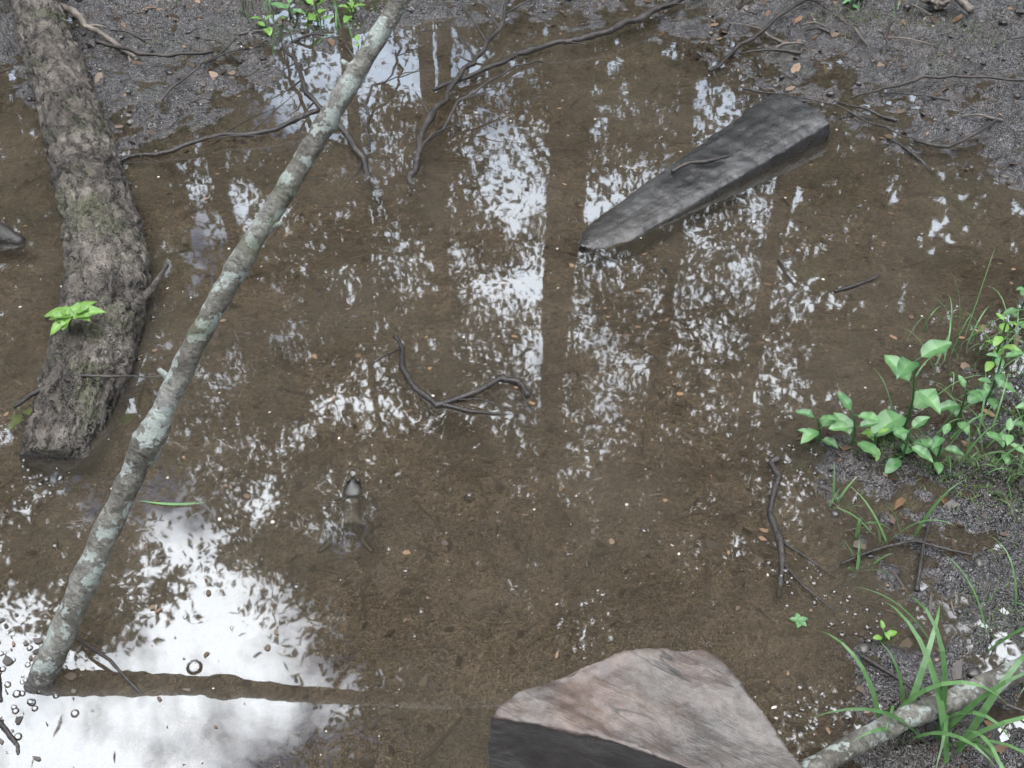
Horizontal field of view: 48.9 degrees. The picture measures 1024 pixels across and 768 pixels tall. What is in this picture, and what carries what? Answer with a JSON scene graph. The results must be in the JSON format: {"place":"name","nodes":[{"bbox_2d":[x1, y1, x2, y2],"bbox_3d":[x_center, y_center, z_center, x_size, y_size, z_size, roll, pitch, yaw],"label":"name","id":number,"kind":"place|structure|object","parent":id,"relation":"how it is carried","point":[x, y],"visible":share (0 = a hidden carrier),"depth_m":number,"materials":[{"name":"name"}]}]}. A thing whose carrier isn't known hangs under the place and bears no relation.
{"place":"outdoors","nodes":[
{"label":"outdoors","id":0,"kind":"place"},
{"bbox_2d":[144,501,203,504],"bbox_3d":[-0.564,0.197,1.869,0.112,0.001,0.010,0,42,0],"label":"floating grass blade","id":1,"kind":"object","parent":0,"point":[162,503],"visible":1,"depth_m":1.87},
{"bbox_2d":[2,11,875,761],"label":"floating twig litter","id":2,"kind":"object","parent":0,"point":[458,341],"visible":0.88,"depth_m":2.05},
{"bbox_2d":[4,12,983,767],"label":"floating petal flecks","id":3,"kind":"object","parent":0,"point":[466,418],"visible":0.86,"depth_m":2.02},
{"bbox_2d":[0,0,1023,767],"bbox_3d":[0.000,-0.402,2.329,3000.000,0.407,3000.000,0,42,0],"label":"ground","id":4,"kind":"structure","parent":0,"point":[328,338],"depth_m":2.16,"materials":[{"name":"soil"}]},
{"bbox_2d":[0,222,26,249],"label":"rock","id":5,"kind":"object","parent":4,"relation":"on","point":[10,237],"visible":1,"depth_m":2.43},
{"bbox_2d":[7,403,31,430],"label":"broadleaf seedling","id":6,"kind":"object","parent":4,"relation":"on","point":[15,419],"visible":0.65,"depth_m":2.06,"materials":[{"name":"green plant"}]},
{"bbox_2d":[10,0,168,475],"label":"fallen log","id":7,"kind":"object","parent":4,"relation":"on","point":[69,423],"visible":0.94,"depth_m":2.25,"materials":[{"name":"wood"}]},
{"bbox_2d":[44,301,105,334],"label":"leafy sprig","id":8,"kind":"object","parent":7,"relation":"on","point":[65,315],"visible":1,"depth_m":2.04,"materials":[{"name":"green plant"}]},
{"bbox_2d":[59,2,137,58],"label":"twig","id":9,"kind":"object","parent":4,"relation":"on","point":[79,17],"visible":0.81,"depth_m":3.11,"materials":[{"name":"wood"}]},
{"bbox_2d":[109,29,145,41],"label":"twig","id":10,"kind":"object","parent":4,"relation":"on","point":[136,36],"visible":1,"depth_m":3.11,"materials":[{"name":"wood"}]},
{"bbox_2d":[95,39,213,57],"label":"twig","id":11,"kind":"object","parent":4,"relation":"on","point":[142,53],"visible":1,"depth_m":3.00,"materials":[{"name":"wood"}]},
{"bbox_2d":[161,38,236,101],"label":"twig","id":12,"kind":"object","parent":4,"relation":"on","point":[175,85],"visible":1,"depth_m":2.94,"materials":[{"name":"wood"}]},
{"bbox_2d":[14,0,410,723],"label":"leaning pole","id":13,"kind":"object","parent":4,"relation":"on","point":[150,434],"visible":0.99,"depth_m":1.53,"materials":[{"name":"grey plant"}]},
{"bbox_2d":[203,47,249,64],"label":"twig","id":14,"kind":"object","parent":4,"relation":"on","point":[213,59],"visible":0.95,"depth_m":3.06,"materials":[{"name":"wood"}]},
{"bbox_2d":[251,15,271,35],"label":"broadleaf seedling","id":15,"kind":"object","parent":4,"relation":"on","point":[261,23],"visible":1,"depth_m":3.18,"materials":[{"name":"green plant"}]},
{"bbox_2d":[338,39,354,58],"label":"twig","id":16,"kind":"object","parent":4,"relation":"on","point":[350,51],"visible":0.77,"depth_m":3.10,"materials":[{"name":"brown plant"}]},
{"bbox_2d":[449,60,471,67],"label":"twig","id":17,"kind":"object","parent":4,"relation":"on","point":[453,64],"visible":0.94,"depth_m":3.10,"materials":[{"name":"wood"}]},
{"bbox_2d":[0,5,1023,767],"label":"sunken leaf litter","id":18,"kind":"object","parent":4,"relation":"on","point":[576,603],"visible":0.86,"depth_m":2.05,"materials":[{"name":"plant"}]},
{"bbox_2d":[0,0,1023,767],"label":"bank leaf litter","id":19,"kind":"object","parent":4,"relation":"on","point":[956,672],"visible":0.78,"depth_m":2.29,"materials":[{"name":"plant"}]},
{"bbox_2d":[0,0,1023,754],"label":"bank twig litter","id":20,"kind":"object","parent":4,"relation":"on","point":[834,436],"visible":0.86,"depth_m":2.03,"materials":[{"name":"brown plant"}]},
{"bbox_2d":[0,0,1023,767],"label":"pebbles","id":21,"kind":"object","parent":4,"relation":"on","point":[866,648],"visible":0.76,"depth_m":2.89,"materials":[{"name":"stone"}]},
{"bbox_2d":[0,11,1023,767],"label":"sunken twig litter","id":22,"kind":"object","parent":4,"relation":"on","point":[362,595],"visible":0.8,"depth_m":2.05,"materials":[{"name":"wood"}]},
{"bbox_2d":[75,0,1023,75],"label":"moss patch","id":23,"kind":"object","parent":4,"relation":"on","point":[722,3],"visible":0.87,"depth_m":3.20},
{"bbox_2d":[487,648,803,767],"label":"rock","id":24,"kind":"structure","parent":4,"relation":"on","point":[656,708],"depth_m":1.45,"materials":[{"name":"stone"}]},
{"bbox_2d":[702,52,716,90],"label":"twig","id":25,"kind":"object","parent":4,"relation":"on","point":[715,85],"visible":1,"depth_m":3.01,"materials":[{"name":"wood"}]},
{"bbox_2d":[754,55,761,76],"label":"twig","id":26,"kind":"object","parent":4,"relation":"on","point":[759,70],"visible":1,"depth_m":3.03,"materials":[{"name":"wood"}]},
{"bbox_2d":[733,22,784,43],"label":"twig","id":27,"kind":"object","parent":4,"relation":"on","point":[779,41],"visible":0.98,"depth_m":3.13,"materials":[{"name":"wood"}]},
{"bbox_2d":[800,21,826,27],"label":"twig","id":28,"kind":"object","parent":4,"relation":"on","point":[820,24],"visible":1,"depth_m":3.16,"materials":[{"name":"wood"}]},
{"bbox_2d":[806,26,829,33],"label":"twig","id":29,"kind":"object","parent":4,"relation":"on","point":[822,29],"visible":1,"depth_m":3.14,"materials":[{"name":"wood"}]},
{"bbox_2d":[810,0,843,22],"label":"twig","id":30,"kind":"object","parent":4,"relation":"on","point":[828,9],"visible":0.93,"depth_m":3.24,"materials":[{"name":"wood"}]},
{"bbox_2d":[843,0,858,8],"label":"broadleaf seedling","id":31,"kind":"object","parent":4,"relation":"on","point":[854,5],"visible":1,"depth_m":3.31,"materials":[{"name":"green plant"}]},
{"bbox_2d":[840,18,867,45],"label":"twig","id":32,"kind":"object","parent":4,"relation":"on","point":[860,36],"visible":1,"depth_m":3.14,"materials":[{"name":"wood"}]},
{"bbox_2d":[829,392,880,457],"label":"broadleaf seedling","id":33,"kind":"object","parent":4,"relation":"on","point":[844,423],"visible":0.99,"depth_m":1.91,"materials":[{"name":"green plant"}]},
{"bbox_2d":[861,428,888,461],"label":"broadleaf seedling","id":34,"kind":"object","parent":4,"relation":"on","point":[867,431],"visible":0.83,"depth_m":1.92,"materials":[{"name":"green plant"}]},
{"bbox_2d":[848,0,917,19],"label":"grass clump","id":35,"kind":"object","parent":4,"relation":"on","point":[893,3],"visible":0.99,"depth_m":3.28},
{"bbox_2d":[878,31,888,50],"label":"twig","id":36,"kind":"object","parent":4,"relation":"on","point":[887,48],"visible":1,"depth_m":3.09,"materials":[{"name":"wood"}]},
{"bbox_2d":[873,620,896,642],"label":"broadleaf seedling","id":37,"kind":"object","parent":4,"relation":"on","point":[888,634],"visible":1,"depth_m":1.66,"materials":[{"name":"green plant"}]},
{"bbox_2d":[880,22,892,50],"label":"twig","id":38,"kind":"object","parent":4,"relation":"on","point":[882,47],"visible":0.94,"depth_m":3.14,"materials":[{"name":"wood"}]},
{"bbox_2d":[858,653,957,748],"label":"twig","id":39,"kind":"object","parent":4,"relation":"on","point":[881,668],"visible":0.65,"depth_m":1.61,"materials":[{"name":"wood"}]},
{"bbox_2d":[881,135,935,174],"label":"twig","id":40,"kind":"object","parent":4,"relation":"on","point":[919,159],"visible":1,"depth_m":2.68,"materials":[{"name":"wood"}]},
{"bbox_2d":[885,416,932,473],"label":"broadleaf seedling","id":41,"kind":"object","parent":4,"relation":"on","point":[902,433],"visible":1,"depth_m":1.89,"materials":[{"name":"green plant"}]},
{"bbox_2d":[890,37,929,44],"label":"twig","id":42,"kind":"object","parent":4,"relation":"on","point":[923,42],"visible":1,"depth_m":3.09,"materials":[{"name":"wood"}]},
{"bbox_2d":[869,339,951,437],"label":"broadleaf seedling","id":43,"kind":"object","parent":4,"relation":"on","point":[902,367],"visible":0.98,"depth_m":1.94,"materials":[{"name":"green plant"}]},
{"bbox_2d":[878,92,949,100],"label":"twig","id":44,"kind":"object","parent":4,"relation":"on","point":[916,95],"visible":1,"depth_m":2.88,"materials":[{"name":"wood"}]},
{"bbox_2d":[901,0,931,15],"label":"twig","id":45,"kind":"object","parent":4,"relation":"on","point":[921,9],"visible":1,"depth_m":3.25,"materials":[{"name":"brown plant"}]},
{"bbox_2d":[812,594,1023,767],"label":"grass clump","id":46,"kind":"object","parent":4,"relation":"on","point":[993,692],"visible":0.94,"depth_m":1.50,"materials":[{"name":"plant"}]},
{"bbox_2d":[913,510,929,591],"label":"twig","id":47,"kind":"object","parent":4,"relation":"on","point":[916,588],"visible":0.94,"depth_m":1.76,"materials":[{"name":"wood"}]},
{"bbox_2d":[920,0,951,9],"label":"bark fragment","id":48,"kind":"object","parent":4,"relation":"on","point":[938,4],"visible":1,"depth_m":3.22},
{"bbox_2d":[849,343,1023,643],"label":"moss patch","id":49,"kind":"object","parent":4,"relation":"on","point":[993,460],"visible":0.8,"depth_m":1.91,"materials":[{"name":"plant"}]},
{"bbox_2d":[940,375,988,434],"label":"broadleaf seedling","id":50,"kind":"object","parent":4,"relation":"on","point":[974,396],"visible":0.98,"depth_m":1.96,"materials":[{"name":"green plant"}]},
{"bbox_2d":[954,0,974,13],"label":"broken stick","id":51,"kind":"object","parent":4,"relation":"on","point":[967,6],"visible":1,"depth_m":3.20,"materials":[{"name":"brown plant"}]},
{"bbox_2d":[957,158,971,176],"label":"twig","id":52,"kind":"object","parent":4,"relation":"on","point":[960,173],"visible":1,"depth_m":2.66,"materials":[{"name":"wood"}]},
{"bbox_2d":[959,113,1002,121],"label":"twig","id":53,"kind":"object","parent":4,"relation":"on","point":[986,116],"visible":0.96,"depth_m":2.78,"materials":[{"name":"wood"}]},
{"bbox_2d":[985,418,1023,463],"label":"broadleaf seedling","id":54,"kind":"object","parent":4,"relation":"on","point":[1004,440],"visible":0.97,"depth_m":1.91,"materials":[{"name":"green plant"}]},
{"bbox_2d":[790,613,807,627],"bbox_3d":[0.431,0.355,1.691,0.028,0.002,0.028,0,42,0],"label":"floating sprout","id":55,"kind":"object","parent":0,"point":[798,619],"visible":1,"depth_m":1.69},
{"label":"water","id":56,"kind":"structure","parent":0,"visible":0},
{"bbox_2d":[0,678,3,703],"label":"twig","id":57,"kind":"object","parent":56,"relation":"on","point":[1,699],"visible":1,"depth_m":1.60,"materials":[{"name":"wood"}]},
{"bbox_2d":[0,719,20,757],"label":"twig","id":58,"kind":"object","parent":56,"relation":"on","point":[7,732],"visible":1,"depth_m":1.55,"materials":[{"name":"wood"}]},
{"bbox_2d":[0,609,90,759],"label":"bubbles","id":59,"kind":"object","parent":56,"relation":"on","point":[7,660],"visible":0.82,"depth_m":1.64,"materials":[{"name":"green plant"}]},
{"bbox_2d":[13,374,161,408],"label":"twig","id":60,"kind":"object","parent":56,"relation":"on","point":[20,402],"visible":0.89,"depth_m":2.00,"materials":[{"name":"wood"}]},
{"bbox_2d":[75,634,147,699],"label":"twig","id":61,"kind":"object","parent":56,"relation":"on","point":[116,667],"visible":0.76,"depth_m":1.62,"materials":[{"name":"wood"}]},
{"bbox_2d":[204,39,227,48],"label":"twig","id":62,"kind":"object","parent":56,"relation":"on","point":[223,44],"visible":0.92,"depth_m":3.12,"materials":[{"name":"wood"}]},
{"bbox_2d":[121,92,322,161],"bbox_3d":[-0.673,-0.612,2.727,0.533,0.066,0.172,-26,48,-26],"label":"twig","id":63,"kind":"object","parent":56,"relation":"on","point":[279,127],"visible":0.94,"depth_m":2.73,"materials":[{"name":"wood"}]},
{"bbox_2d":[216,50,241,63],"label":"twig","id":64,"kind":"object","parent":56,"relation":"on","point":[239,61],"visible":0.88,"depth_m":3.05,"materials":[{"name":"wood"}]},
{"bbox_2d":[235,40,266,65],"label":"twig","id":65,"kind":"object","parent":56,"relation":"on","point":[241,58],"visible":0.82,"depth_m":3.11,"materials":[{"name":"wood"}]},
{"bbox_2d":[238,30,276,34],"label":"twig","id":66,"kind":"object","parent":56,"relation":"on","point":[253,31],"visible":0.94,"depth_m":3.17,"materials":[{"name":"wood"}]},
{"bbox_2d":[176,0,383,55],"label":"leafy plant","id":67,"kind":"object","parent":56,"relation":"on","point":[336,12],"visible":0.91,"depth_m":3.23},
{"bbox_2d":[270,0,305,18],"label":"broadleaf seedling","id":68,"kind":"object","parent":56,"relation":"on","point":[286,6],"visible":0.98,"depth_m":3.27,"materials":[{"name":"green plant"}]},
{"bbox_2d":[291,33,327,43],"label":"twig","id":69,"kind":"object","parent":56,"relation":"on","point":[296,40],"visible":1,"depth_m":3.15,"materials":[{"name":"wood"}]},
{"bbox_2d":[304,0,333,24],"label":"broadleaf seedling","id":70,"kind":"object","parent":56,"relation":"on","point":[311,16],"visible":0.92,"depth_m":3.21,"materials":[{"name":"green plant"}]},
{"bbox_2d":[271,40,383,205],"bbox_3d":[-0.509,-0.661,2.799,0.146,0.096,0.771,-18,45,-19],"label":"twig","id":71,"kind":"object","parent":56,"relation":"on","point":[351,141],"visible":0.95,"depth_m":2.71,"materials":[{"name":"wood"}]},
{"bbox_2d":[317,478,377,552],"bbox_3d":[-0.268,0.218,1.864,0.091,0.045,0.148,0,42,0],"label":"frog","id":72,"kind":"object","parent":56,"relation":"in","point":[352,496],"visible":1,"depth_m":1.86},
{"bbox_2d":[339,0,364,22],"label":"broadleaf seedling","id":73,"kind":"object","parent":56,"relation":"on","point":[351,8],"visible":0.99,"depth_m":3.27,"materials":[{"name":"green plant"}]},
{"bbox_2d":[352,34,359,49],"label":"broadleaf seedling","id":74,"kind":"object","parent":56,"relation":"on","point":[357,37],"visible":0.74,"depth_m":3.13,"materials":[{"name":"green plant"}]},
{"bbox_2d":[350,28,435,150],"bbox_3d":[-0.300,-0.783,2.926,0.193,0.051,0.613,8,43,9],"label":"twig","id":75,"kind":"object","parent":56,"relation":"on","point":[367,113],"visible":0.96,"depth_m":2.90,"materials":[{"name":"wood"}]},
{"bbox_2d":[421,716,462,760],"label":"twig","id":76,"kind":"object","parent":56,"relation":"on","point":[435,747],"visible":1,"depth_m":1.55,"materials":[{"name":"wood"}]},
{"bbox_2d":[366,335,530,410],"bbox_3d":[-0.125,-0.013,2.087,0.322,0.043,0.139,21,46,22],"label":"twig","id":77,"kind":"object","parent":56,"relation":"on","point":[466,396],"visible":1,"depth_m":2.07,"materials":[{"name":"wood"}]},
{"bbox_2d":[405,0,530,196],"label":"twig","id":78,"kind":"object","parent":56,"relation":"on","point":[429,119],"visible":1,"depth_m":2.85,"materials":[{"name":"wood"}]},
{"bbox_2d":[436,401,517,416],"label":"twig","id":79,"kind":"object","parent":56,"relation":"on","point":[455,407],"visible":1,"depth_m":2.03,"materials":[{"name":"wood"}]},
{"bbox_2d":[0,111,958,733],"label":"surface bubbles","id":80,"kind":"object","parent":56,"relation":"on","point":[478,443],"visible":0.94,"depth_m":1.92},
{"bbox_2d":[428,40,548,140],"bbox_3d":[-0.044,-0.742,2.834,0.124,0.090,0.477,21,46,22],"label":"twig","id":81,"kind":"object","parent":56,"relation":"on","point":[469,96],"visible":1,"depth_m":2.82,"materials":[{"name":"wood"}]},
{"bbox_2d":[0,14,1015,766],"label":"floating leaf litter","id":82,"kind":"object","parent":56,"relation":"on","point":[444,542],"visible":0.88,"depth_m":2.10,"materials":[{"name":"plant"}]},
{"bbox_2d":[432,0,696,91],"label":"fallen branch","id":83,"kind":"object","parent":56,"relation":"on","point":[645,15],"visible":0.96,"depth_m":3.10,"materials":[{"name":"wood"}]},
{"bbox_2d":[579,94,829,263],"bbox_3d":[0.425,-0.491,2.622,0.800,0.102,0.198,-30,50,-29],"label":"weathered wood slab","id":84,"kind":"object","parent":56,"relation":"on","point":[765,138],"depth_m":2.59,"materials":[{"name":"wood"}]},
{"bbox_2d":[671,155,728,173],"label":"twig","id":85,"kind":"object","parent":84,"relation":"on","point":[674,170],"visible":1,"depth_m":2.58,"materials":[{"name":"wood"}]},
{"bbox_2d":[740,48,800,54],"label":"twig","id":86,"kind":"object","parent":56,"relation":"on","point":[789,51],"visible":1,"depth_m":3.08,"materials":[{"name":"wood"}]},
{"bbox_2d":[709,0,832,71],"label":"twig","id":87,"kind":"object","parent":56,"relation":"on","point":[763,29],"visible":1,"depth_m":3.13,"materials":[{"name":"wood"}]},
{"bbox_2d":[766,42,803,52],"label":"twig","id":88,"kind":"object","parent":56,"relation":"on","point":[784,43],"visible":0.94,"depth_m":3.10,"materials":[{"name":"wood"}]},
{"bbox_2d":[777,259,794,286],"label":"twig","id":89,"kind":"object","parent":56,"relation":"on","point":[785,273],"visible":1,"depth_m":2.34,"materials":[{"name":"wood"}]},
{"bbox_2d":[766,454,836,612],"bbox_3d":[0.455,0.240,1.825,0.097,0.026,0.333,0,42,0],"label":"twig","id":90,"kind":"object","parent":56,"relation":"on","point":[771,518],"visible":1,"depth_m":1.80,"materials":[{"name":"wood"}]},
{"bbox_2d":[795,409,837,447],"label":"broadleaf seedling","id":91,"kind":"object","parent":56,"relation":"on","point":[809,434],"visible":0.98,"depth_m":1.94,"materials":[{"name":"green plant"}]},
{"bbox_2d":[740,86,922,140],"bbox_3d":[0.819,-0.702,2.849,0.143,0.043,0.497,-32,51,-30],"label":"twig","id":92,"kind":"object","parent":56,"relation":"on","point":[847,110],"visible":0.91,"depth_m":2.82,"materials":[{"name":"wood"}]},
{"bbox_2d":[834,274,879,292],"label":"twig","id":93,"kind":"object","parent":56,"relation":"on","point":[848,287],"visible":1,"depth_m":2.31,"materials":[{"name":"wood"}]},
{"bbox_2d":[839,115,877,119],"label":"twig","id":94,"kind":"object","parent":56,"relation":"on","point":[858,115],"visible":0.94,"depth_m":2.83,"materials":[{"name":"wood"}]},
{"bbox_2d":[834,100,897,121],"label":"twig","id":95,"kind":"object","parent":56,"relation":"on","point":[890,118],"visible":1,"depth_m":2.84,"materials":[{"name":"wood"}]},
{"bbox_2d":[829,466,963,576],"bbox_3d":[0.573,0.225,1.771,0.215,0.140,0.204,23,47,23],"label":"grass clump","id":96,"kind":"object","parent":56,"relation":"on","point":[858,527],"visible":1,"depth_m":1.79,"materials":[{"name":"plant"}]},
{"bbox_2d":[800,656,1023,767],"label":"dead branch","id":97,"kind":"object","parent":56,"relation":"on","point":[846,748],"visible":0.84,"depth_m":1.50,"materials":[{"name":"wood"}]},
{"bbox_2d":[840,532,989,564],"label":"twig","id":98,"kind":"object","parent":56,"relation":"on","point":[899,544],"visible":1,"depth_m":1.78,"materials":[{"name":"wood"}]},
{"bbox_2d":[850,56,1023,99],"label":"twig","id":99,"kind":"object","parent":56,"relation":"on","point":[915,79],"visible":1,"depth_m":2.90,"materials":[{"name":"wood"}]},
{"bbox_2d":[913,423,963,473],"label":"broadleaf seedling","id":100,"kind":"object","parent":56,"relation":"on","point":[934,444],"visible":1,"depth_m":1.90,"materials":[{"name":"green plant"}]},
{"bbox_2d":[858,537,1023,766],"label":"grass clump","id":101,"kind":"object","parent":56,"relation":"on","point":[989,650],"visible":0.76,"depth_m":1.65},
{"bbox_2d":[874,254,1023,510],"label":"grass clump","id":102,"kind":"object","parent":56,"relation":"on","point":[982,410],"visible":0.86,"depth_m":2.03,"materials":[{"name":"plant"}]},
{"bbox_2d":[913,119,997,148],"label":"twig","id":103,"kind":"object","parent":56,"relation":"on","point":[951,144],"visible":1,"depth_m":2.69,"materials":[{"name":"wood"}]},
{"bbox_2d":[982,450,1017,457],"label":"twig","id":104,"kind":"object","parent":56,"relation":"on","point":[1014,454],"visible":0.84,"depth_m":1.93,"materials":[{"name":"wood"}]},
{"bbox_2d":[978,350,1023,409],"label":"broadleaf seedling","id":105,"kind":"object","parent":56,"relation":"on","point":[999,361],"visible":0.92,"depth_m":2.01,"materials":[{"name":"green plant"}]},
{"bbox_2d":[985,313,1021,371],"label":"broadleaf seedling","id":106,"kind":"object","parent":56,"relation":"on","point":[996,341],"visible":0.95,"depth_m":2.08,"materials":[{"name":"green plant"}]},
{"bbox_2d":[1003,286,1023,329],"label":"broadleaf seedling","id":107,"kind":"object","parent":56,"relation":"on","point":[1012,309],"visible":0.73,"depth_m":2.20,"materials":[{"name":"green plant"}]},
{"bbox_2d":[1014,402,1023,426],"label":"broadleaf seedling","id":108,"kind":"object","parent":56,"relation":"on","point":[1019,406],"visible":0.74,"depth_m":1.95,"materials":[{"name":"green plant"}]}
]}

